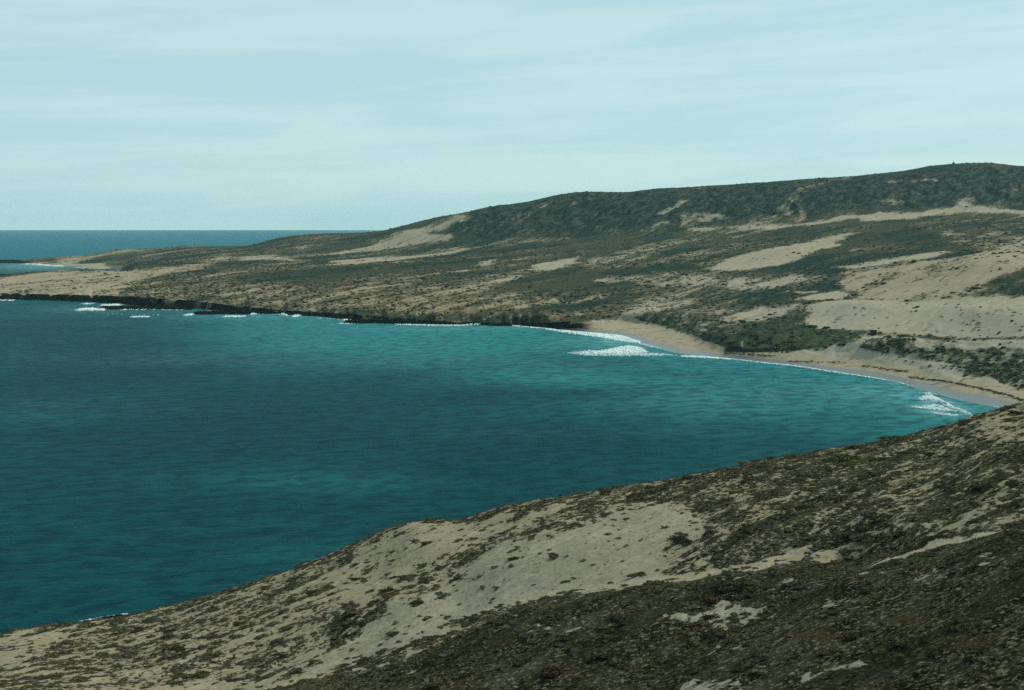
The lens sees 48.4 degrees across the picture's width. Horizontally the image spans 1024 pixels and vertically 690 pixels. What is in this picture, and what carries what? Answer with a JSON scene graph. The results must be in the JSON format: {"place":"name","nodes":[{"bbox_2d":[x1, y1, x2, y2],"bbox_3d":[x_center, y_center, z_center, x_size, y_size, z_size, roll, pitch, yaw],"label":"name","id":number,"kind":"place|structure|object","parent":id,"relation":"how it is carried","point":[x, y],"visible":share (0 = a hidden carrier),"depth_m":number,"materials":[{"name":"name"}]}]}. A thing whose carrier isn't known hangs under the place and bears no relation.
{"place":"outdoors","nodes":[
{"label":"outdoors","id":0,"kind":"place"},
{"bbox_2d":[0,230,998,632],"bbox_3d":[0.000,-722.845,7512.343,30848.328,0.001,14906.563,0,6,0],"label":"sea","id":1,"kind":"structure","parent":0,"point":[156,458],"depth_m":399.21,"materials":[{"name":"liquid"}]},
{"bbox_2d":[0,259,30,262],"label":"rock reef","id":2,"kind":"object","parent":1,"relation":"in","point":[11,261],"visible":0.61,"depth_m":2130.08},
{"bbox_2d":[77,307,105,310],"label":"breaking wave","id":3,"kind":"object","parent":1,"relation":"on","point":[92,309],"visible":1,"depth_m":942.35,"materials":[{"name":"liquid"}]},
{"bbox_2d":[98,306,194,309],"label":"rock reef","id":4,"kind":"object","parent":1,"relation":"in","point":[148,307],"visible":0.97,"depth_m":954.85},
{"bbox_2d":[192,310,252,314],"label":"rock reef","id":5,"kind":"object","parent":1,"relation":"in","point":[221,312],"visible":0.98,"depth_m":900.53},
{"bbox_2d":[344,319,446,323],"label":"rock reef","id":6,"kind":"object","parent":1,"relation":"in","point":[371,321],"visible":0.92,"depth_m":815.87},
{"bbox_2d":[107,309,997,406],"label":"foam","id":7,"kind":"object","parent":1,"relation":"on","point":[695,356],"visible":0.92,"depth_m":602.26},
{"bbox_2d":[543,328,660,348],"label":"breaking wave","id":8,"kind":"object","parent":1,"relation":"on","point":[602,335],"visible":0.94,"depth_m":719.79,"materials":[{"name":"liquid"}]},
{"bbox_2d":[572,345,672,355],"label":"breaking wave","id":9,"kind":"object","parent":1,"relation":"on","point":[618,351],"visible":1,"depth_m":626.32,"materials":[{"name":"liquid"}]},
{"bbox_2d":[910,392,971,415],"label":"breaking wave","id":10,"kind":"object","parent":1,"relation":"on","point":[928,396],"visible":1,"depth_m":442.40,"materials":[{"name":"liquid"}]},
{"bbox_2d":[0,403,1023,689],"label":"ground","id":11,"kind":"structure","parent":0,"point":[998,603],"depth_m":115.40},
{"bbox_2d":[70,677,89,682],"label":"shrub","id":12,"kind":"object","parent":11,"relation":"on","point":[84,679],"visible":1,"depth_m":127.54,"materials":[{"name":"green plant"}]},
{"bbox_2d":[129,627,147,633],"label":"shrub","id":13,"kind":"object","parent":11,"relation":"on","point":[139,629],"visible":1,"depth_m":166.26,"materials":[{"name":"green plant"}]},
{"bbox_2d":[170,645,186,651],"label":"shrub","id":14,"kind":"object","parent":11,"relation":"on","point":[182,648],"visible":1,"depth_m":139.99,"materials":[{"name":"green plant"}]},
{"bbox_2d":[169,651,189,657],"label":"shrub","id":15,"kind":"object","parent":11,"relation":"on","point":[178,654],"visible":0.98,"depth_m":136.80,"materials":[{"name":"green plant"}]},
{"bbox_2d":[172,673,188,679],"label":"shrub","id":16,"kind":"object","parent":11,"relation":"on","point":[178,675],"visible":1,"depth_m":127.08,"materials":[{"name":"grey plant"}]},
{"bbox_2d":[183,670,209,678],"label":"shrub","id":17,"kind":"object","parent":11,"relation":"on","point":[197,675],"visible":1,"depth_m":126.83,"materials":[{"name":"green plant"}]},
{"bbox_2d":[199,651,221,662],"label":"shrub","id":18,"kind":"object","parent":11,"relation":"on","point":[207,656],"visible":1,"depth_m":132.72,"materials":[{"name":"green plant"}]},
{"bbox_2d":[270,638,283,644],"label":"shrub","id":19,"kind":"object","parent":11,"relation":"on","point":[278,640],"visible":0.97,"depth_m":133.94,"materials":[{"name":"green plant"}]},
{"bbox_2d":[336,600,353,607],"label":"shrub","id":20,"kind":"object","parent":11,"relation":"on","point":[344,605],"visible":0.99,"depth_m":139.49,"materials":[{"name":"green plant"}]},
{"bbox_2d":[332,670,361,676],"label":"shrub","id":21,"kind":"object","parent":11,"relation":"on","point":[344,673],"visible":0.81,"depth_m":106.17,"materials":[{"name":"green plant"}]},
{"bbox_2d":[344,608,355,615],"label":"shrub","id":22,"kind":"object","parent":11,"relation":"on","point":[350,610],"visible":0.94,"depth_m":135.67,"materials":[{"name":"green plant"}]},
{"bbox_2d":[358,654,379,662],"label":"shrub","id":23,"kind":"object","parent":11,"relation":"on","point":[366,659],"visible":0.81,"depth_m":110.83,"materials":[{"name":"green plant"}]},
{"bbox_2d":[359,661,378,668],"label":"shrub","id":24,"kind":"object","parent":11,"relation":"on","point":[369,665],"visible":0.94,"depth_m":106.25,"materials":[{"name":"green plant"}]},
{"bbox_2d":[378,586,393,592],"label":"shrub","id":25,"kind":"object","parent":11,"relation":"on","point":[389,589],"visible":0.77,"depth_m":140.77,"materials":[{"name":"green plant"}]},
{"bbox_2d":[383,663,396,670],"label":"shrub","id":26,"kind":"object","parent":11,"relation":"on","point":[392,666],"visible":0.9,"depth_m":103.96,"materials":[{"name":"green plant"}]},
{"bbox_2d":[402,664,415,671],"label":"shrub","id":27,"kind":"object","parent":11,"relation":"on","point":[409,667],"visible":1,"depth_m":101.54,"materials":[{"name":"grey plant"}]},
{"bbox_2d":[407,599,423,606],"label":"shrub","id":28,"kind":"object","parent":11,"relation":"on","point":[416,602],"visible":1,"depth_m":131.95,"materials":[{"name":"green plant"}]},
{"bbox_2d":[413,639,434,645],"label":"shrub","id":29,"kind":"object","parent":11,"relation":"on","point":[424,643],"visible":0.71,"depth_m":110.86,"materials":[{"name":"green plant"}]},
{"bbox_2d":[417,578,436,583],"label":"shrub","id":30,"kind":"object","parent":11,"relation":"on","point":[425,580],"visible":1,"depth_m":139.51,"materials":[{"name":"green plant"}]},
{"bbox_2d":[429,669,451,682],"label":"shrub","id":31,"kind":"object","parent":11,"relation":"on","point":[438,675],"visible":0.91,"depth_m":96.43,"materials":[{"name":"green plant"}]},
{"bbox_2d":[435,663,454,669],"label":"shrub","id":32,"kind":"object","parent":11,"relation":"on","point":[449,666],"visible":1,"depth_m":98.69,"materials":[{"name":"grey plant"}]},
{"bbox_2d":[484,656,497,663],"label":"shrub","id":33,"kind":"object","parent":11,"relation":"on","point":[489,660],"visible":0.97,"depth_m":97.64,"materials":[{"name":"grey plant"}]},
{"bbox_2d":[0,402,1023,689],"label":"scrub","id":34,"kind":"object","parent":11,"relation":"on","point":[694,638],"visible":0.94,"depth_m":132.34,"materials":[{"name":"green plant"}]},
{"bbox_2d":[506,656,533,665],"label":"shrub","id":35,"kind":"object","parent":11,"relation":"on","point":[519,661],"visible":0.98,"depth_m":94.58,"materials":[{"name":"green plant"}]},
{"bbox_2d":[516,632,534,637],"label":"shrub","id":36,"kind":"object","parent":11,"relation":"on","point":[526,635],"visible":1,"depth_m":100.65,"materials":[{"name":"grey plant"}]},
{"bbox_2d":[540,665,564,677],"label":"shrub","id":37,"kind":"object","parent":11,"relation":"on","point":[552,671],"visible":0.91,"depth_m":90.30,"materials":[{"name":"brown plant"}]},
{"bbox_2d":[543,662,570,670],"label":"shrub","id":38,"kind":"object","parent":11,"relation":"on","point":[564,666],"visible":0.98,"depth_m":91.67,"materials":[{"name":"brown plant"}]},
{"bbox_2d":[553,682,569,686],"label":"shrub","id":39,"kind":"object","parent":11,"relation":"on","point":[564,684],"visible":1,"depth_m":87.53,"materials":[{"name":"green plant"}]},
{"bbox_2d":[569,645,583,651],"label":"shrub","id":40,"kind":"object","parent":11,"relation":"on","point":[574,649],"visible":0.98,"depth_m":95.02,"materials":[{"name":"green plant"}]},
{"bbox_2d":[578,683,598,689],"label":"shrub","id":41,"kind":"object","parent":11,"relation":"on","point":[589,686],"visible":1,"depth_m":86.46,"materials":[{"name":"green plant"}]},
{"bbox_2d":[584,625,600,633],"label":"shrub","id":42,"kind":"object","parent":11,"relation":"on","point":[591,629],"visible":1,"depth_m":97.97,"materials":[{"name":"green plant"}]},
{"bbox_2d":[586,650,631,665],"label":"shrub","id":43,"kind":"object","parent":11,"relation":"on","point":[618,657],"visible":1,"depth_m":91.03,"materials":[{"name":"green plant"}]},
{"bbox_2d":[607,611,632,625],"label":"shrub","id":44,"kind":"object","parent":11,"relation":"on","point":[620,619],"visible":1,"depth_m":98.84,"materials":[{"name":"green plant"}]},
{"bbox_2d":[618,663,637,668],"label":"shrub","id":45,"kind":"object","parent":11,"relation":"on","point":[628,665],"visible":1,"depth_m":89.04,"materials":[{"name":"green plant"}]},
{"bbox_2d":[623,571,646,577],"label":"shrub","id":46,"kind":"object","parent":11,"relation":"on","point":[641,574],"visible":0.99,"depth_m":119.64,"materials":[{"name":"green plant"}]},
{"bbox_2d":[626,493,644,497],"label":"shrub","id":47,"kind":"object","parent":11,"relation":"on","point":[634,495],"visible":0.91,"depth_m":155.35,"materials":[{"name":"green plant"}]},
{"bbox_2d":[671,656,683,665],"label":"shrub","id":48,"kind":"object","parent":11,"relation":"on","point":[677,660],"visible":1,"depth_m":86.99,"materials":[{"name":"green plant"}]},
{"bbox_2d":[669,535,694,545],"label":"shrub","id":49,"kind":"object","parent":11,"relation":"on","point":[683,540],"visible":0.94,"depth_m":126.81,"materials":[{"name":"green plant"}]},
{"bbox_2d":[687,620,712,632],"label":"shrub","id":50,"kind":"object","parent":11,"relation":"on","point":[697,626],"visible":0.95,"depth_m":92.49,"materials":[{"name":"brown plant"}]},
{"bbox_2d":[690,676,710,682],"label":"shrub","id":51,"kind":"object","parent":11,"relation":"on","point":[702,679],"visible":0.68,"depth_m":79.48,"materials":[{"name":"green plant"}]},
{"bbox_2d":[696,581,709,588],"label":"shrub","id":52,"kind":"object","parent":11,"relation":"on","point":[703,585],"visible":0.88,"depth_m":103.12,"materials":[{"name":"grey plant"}]},
{"bbox_2d":[700,613,714,619],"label":"shrub","id":53,"kind":"object","parent":11,"relation":"on","point":[707,617],"visible":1,"depth_m":94.41,"materials":[{"name":"green plant"}]},
{"bbox_2d":[701,529,718,537],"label":"shrub","id":54,"kind":"object","parent":11,"relation":"on","point":[707,533],"visible":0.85,"depth_m":126.66,"materials":[{"name":"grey plant"}]},
{"bbox_2d":[700,594,721,602],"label":"shrub","id":55,"kind":"object","parent":11,"relation":"on","point":[711,598],"visible":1,"depth_m":97.93,"materials":[{"name":"brown plant"}]},
{"bbox_2d":[700,628,724,643],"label":"shrub","id":56,"kind":"object","parent":11,"relation":"on","point":[714,636],"visible":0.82,"depth_m":89.87,"materials":[{"name":"green plant"}]},
{"bbox_2d":[710,670,721,676],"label":"shrub","id":57,"kind":"object","parent":11,"relation":"on","point":[713,673],"visible":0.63,"depth_m":80.09,"materials":[{"name":"green plant"}]},
{"bbox_2d":[711,673,732,680],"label":"shrub","id":58,"kind":"object","parent":11,"relation":"on","point":[725,677],"visible":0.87,"depth_m":77.45,"materials":[{"name":"green plant"}]},
{"bbox_2d":[725,635,738,642],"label":"shrub","id":59,"kind":"object","parent":11,"relation":"on","point":[730,639],"visible":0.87,"depth_m":87.21,"materials":[{"name":"green plant"}]},
{"bbox_2d":[729,617,740,623],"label":"shrub","id":60,"kind":"object","parent":11,"relation":"on","point":[736,620],"visible":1,"depth_m":92.04,"materials":[{"name":"green plant"}]},
{"bbox_2d":[710,579,766,593],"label":"shrub","id":61,"kind":"object","parent":11,"relation":"on","point":[728,586],"visible":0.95,"depth_m":99.08,"materials":[{"name":"green plant"}]},
{"bbox_2d":[739,523,757,531],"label":"shrub","id":62,"kind":"object","parent":11,"relation":"on","point":[748,527],"visible":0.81,"depth_m":123.52,"materials":[{"name":"green plant"}]},
{"bbox_2d":[741,661,756,666],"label":"shrub","id":63,"kind":"object","parent":11,"relation":"on","point":[750,664],"visible":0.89,"depth_m":77.86,"materials":[{"name":"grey plant"}]},
{"bbox_2d":[741,592,756,597],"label":"shrub","id":64,"kind":"object","parent":11,"relation":"on","point":[752,595],"visible":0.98,"depth_m":96.82,"materials":[{"name":"green plant"}]},
{"bbox_2d":[753,649,767,655],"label":"shrub","id":65,"kind":"object","parent":11,"relation":"on","point":[759,652],"visible":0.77,"depth_m":79.86,"materials":[{"name":"green plant"}]},
{"bbox_2d":[760,475,773,481],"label":"shrub","id":66,"kind":"object","parent":11,"relation":"on","point":[765,477],"visible":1,"depth_m":149.27,"materials":[{"name":"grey plant"}]},
{"bbox_2d":[772,573,787,578],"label":"shrub","id":67,"kind":"object","parent":11,"relation":"on","point":[778,575],"visible":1,"depth_m":101.18,"materials":[{"name":"green plant"}]},
{"bbox_2d":[771,569,796,573],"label":"shrub","id":68,"kind":"object","parent":11,"relation":"on","point":[785,571],"visible":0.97,"depth_m":102.42,"materials":[{"name":"green plant"}]},
{"bbox_2d":[786,655,800,660],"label":"shrub","id":69,"kind":"object","parent":11,"relation":"on","point":[795,657],"visible":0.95,"depth_m":75.41,"materials":[{"name":"green plant"}]},
{"bbox_2d":[788,540,807,547],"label":"shrub","id":70,"kind":"object","parent":11,"relation":"on","point":[799,543],"visible":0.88,"depth_m":113.71,"materials":[{"name":"green plant"}]},
{"bbox_2d":[791,591,807,599],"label":"shrub","id":71,"kind":"object","parent":11,"relation":"on","point":[798,595],"visible":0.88,"depth_m":93.59,"materials":[{"name":"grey plant"}]},
{"bbox_2d":[794,584,812,588],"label":"shrub","id":72,"kind":"object","parent":11,"relation":"on","point":[805,586],"visible":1,"depth_m":95.44,"materials":[{"name":"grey plant"}]},
{"bbox_2d":[812,647,837,654],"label":"shrub","id":73,"kind":"object","parent":11,"relation":"on","point":[825,651],"visible":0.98,"depth_m":74.63,"materials":[{"name":"green plant"}]},
{"bbox_2d":[825,609,840,613],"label":"shrub","id":74,"kind":"object","parent":11,"relation":"on","point":[834,611],"visible":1,"depth_m":83.17,"materials":[{"name":"green plant"}]},
{"bbox_2d":[826,495,845,501],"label":"shrub","id":75,"kind":"object","parent":11,"relation":"on","point":[839,498],"visible":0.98,"depth_m":126.24,"materials":[{"name":"green plant"}]},
{"bbox_2d":[830,591,848,599],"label":"shrub","id":76,"kind":"object","parent":11,"relation":"on","point":[838,596],"visible":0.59,"depth_m":88.24,"materials":[{"name":"green plant"}]},
{"bbox_2d":[838,550,851,555],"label":"shrub","id":77,"kind":"object","parent":11,"relation":"on","point":[844,553],"visible":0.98,"depth_m":108.55,"materials":[{"name":"green plant"}]},
{"bbox_2d":[833,453,861,460],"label":"shrub","id":78,"kind":"object","parent":11,"relation":"on","point":[843,456],"visible":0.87,"depth_m":150.79,"materials":[{"name":"green plant"}]},
{"bbox_2d":[842,445,866,449],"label":"shrub","id":79,"kind":"object","parent":11,"relation":"on","point":[854,447],"visible":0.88,"depth_m":160.68,"materials":[{"name":"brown plant"}]},
{"bbox_2d":[842,631,868,638],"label":"shrub","id":80,"kind":"object","parent":11,"relation":"on","point":[852,635],"visible":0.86,"depth_m":76.47,"materials":[{"name":"green plant"}]},
{"bbox_2d":[853,522,866,530],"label":"shrub","id":81,"kind":"object","parent":11,"relation":"on","point":[859,525],"visible":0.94,"depth_m":112.29,"materials":[{"name":"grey plant"}]},
{"bbox_2d":[854,503,866,509],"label":"shrub","id":82,"kind":"object","parent":11,"relation":"on","point":[862,506],"visible":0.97,"depth_m":118.28,"materials":[{"name":"green plant"}]},
{"bbox_2d":[849,532,874,547],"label":"shrub","id":83,"kind":"object","parent":11,"relation":"on","point":[866,539],"visible":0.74,"depth_m":109.08,"materials":[{"name":"green plant"}]},
{"bbox_2d":[857,586,875,593],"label":"shrub","id":84,"kind":"object","parent":11,"relation":"on","point":[864,588],"visible":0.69,"depth_m":86.55,"materials":[{"name":"green plant"}]},
{"bbox_2d":[856,509,878,517],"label":"shrub","id":85,"kind":"object","parent":11,"relation":"on","point":[867,514],"visible":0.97,"depth_m":114.56,"materials":[{"name":"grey plant"}]},
{"bbox_2d":[857,572,877,578],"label":"shrub","id":86,"kind":"object","parent":11,"relation":"on","point":[870,574],"visible":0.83,"depth_m":92.00,"materials":[{"name":"green plant"}]},
{"bbox_2d":[866,645,878,652],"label":"shrub","id":87,"kind":"object","parent":11,"relation":"on","point":[873,648],"visible":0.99,"depth_m":71.88,"materials":[{"name":"green plant"}]},
{"bbox_2d":[888,669,901,676],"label":"shrub","id":88,"kind":"object","parent":11,"relation":"on","point":[896,673],"visible":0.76,"depth_m":66.70,"materials":[{"name":"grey plant"}]},
{"bbox_2d":[889,531,905,535],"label":"shrub","id":89,"kind":"object","parent":11,"relation":"on","point":[897,533],"visible":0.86,"depth_m":105.84,"materials":[{"name":"green plant"}]},
{"bbox_2d":[891,637,919,648],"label":"shrub","id":90,"kind":"object","parent":11,"relation":"on","point":[906,642],"visible":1,"depth_m":70.94,"materials":[{"name":"green plant"}]},
{"bbox_2d":[905,584,917,592],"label":"shrub","id":91,"kind":"object","parent":11,"relation":"on","point":[911,588],"visible":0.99,"depth_m":82.50,"materials":[{"name":"green plant"}]},
{"bbox_2d":[904,449,920,453],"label":"shrub","id":92,"kind":"object","parent":11,"relation":"on","point":[912,451],"visible":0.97,"depth_m":145.93,"materials":[{"name":"green plant"}]},
{"bbox_2d":[907,557,921,562],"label":"shrub","id":93,"kind":"object","parent":11,"relation":"on","point":[913,560],"visible":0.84,"depth_m":91.66,"materials":[{"name":"green plant"}]},
{"bbox_2d":[935,483,956,489],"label":"shrub","id":94,"kind":"object","parent":11,"relation":"on","point":[947,486],"visible":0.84,"depth_m":114.91,"materials":[{"name":"green plant"}]},
{"bbox_2d":[944,603,960,611],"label":"shrub","id":95,"kind":"object","parent":11,"relation":"on","point":[951,607],"visible":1,"depth_m":74.53,"materials":[{"name":"green plant"}]},
{"bbox_2d":[944,625,966,631],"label":"shrub","id":96,"kind":"object","parent":11,"relation":"on","point":[955,628],"visible":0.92,"depth_m":69.88,"materials":[{"name":"green plant"}]},
{"bbox_2d":[949,556,962,561],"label":"shrub","id":97,"kind":"object","parent":11,"relation":"on","point":[956,559],"visible":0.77,"depth_m":85.99,"materials":[{"name":"green plant"}]},
{"bbox_2d":[955,646,983,663],"bbox_3d":[26.049,17.229,63.119,3.003,0.301,2.891,7,4,35],"label":"shrub","id":98,"kind":"object","parent":11,"relation":"on","point":[974,655],"visible":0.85,"depth_m":63.31,"materials":[{"name":"green plant"}]},
{"bbox_2d":[964,668,975,676],"bbox_3d":[24.830,17.651,61.071,1.042,0.160,1.228,7,13,4],"label":"shrub","id":99,"kind":"object","parent":11,"relation":"on","point":[970,672],"visible":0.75,"depth_m":61.20,"materials":[{"name":"green plant"}]},
{"bbox_2d":[973,673,985,681],"bbox_3d":[25.040,17.530,59.593,1.746,0.170,1.131,9,16,39],"label":"shrub","id":100,"kind":"object","parent":11,"relation":"on","point":[980,677],"visible":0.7,"depth_m":59.81,"materials":[{"name":"green plant"}]},
{"bbox_2d":[969,483,990,490],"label":"shrub","id":101,"kind":"object","parent":11,"relation":"on","point":[985,487],"visible":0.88,"depth_m":109.53,"materials":[{"name":"green plant"}]},
{"bbox_2d":[1002,529,1020,537],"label":"shrub","id":102,"kind":"object","parent":11,"relation":"on","point":[1011,532],"visible":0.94,"depth_m":87.62,"materials":[{"name":"green plant"}]},
{"bbox_2d":[0,163,1023,407],"bbox_3d":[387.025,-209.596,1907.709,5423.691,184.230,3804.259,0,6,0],"label":"hills","id":103,"kind":"structure","parent":0,"point":[656,211],"depth_m":1060.44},
{"bbox_2d":[1,162,1023,389],"bbox_3d":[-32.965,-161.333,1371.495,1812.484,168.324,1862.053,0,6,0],"label":"hillside scrub","id":104,"kind":"object","parent":103,"relation":"on","point":[355,282],"visible":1,"depth_m":1031.20,"materials":[{"name":"green plant"}]},
{"bbox_2d":[594,328,1023,400],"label":"seaweed","id":105,"kind":"object","parent":103,"relation":"on","point":[959,383],"visible":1,"depth_m":499.09,"materials":[{"name":"plant"}]},
{"bbox_2d":[0,0,1023,229],"label":"sky","id":106,"kind":"structure","parent":0,"point":[115,114],"materials":[{"name":"blue"}]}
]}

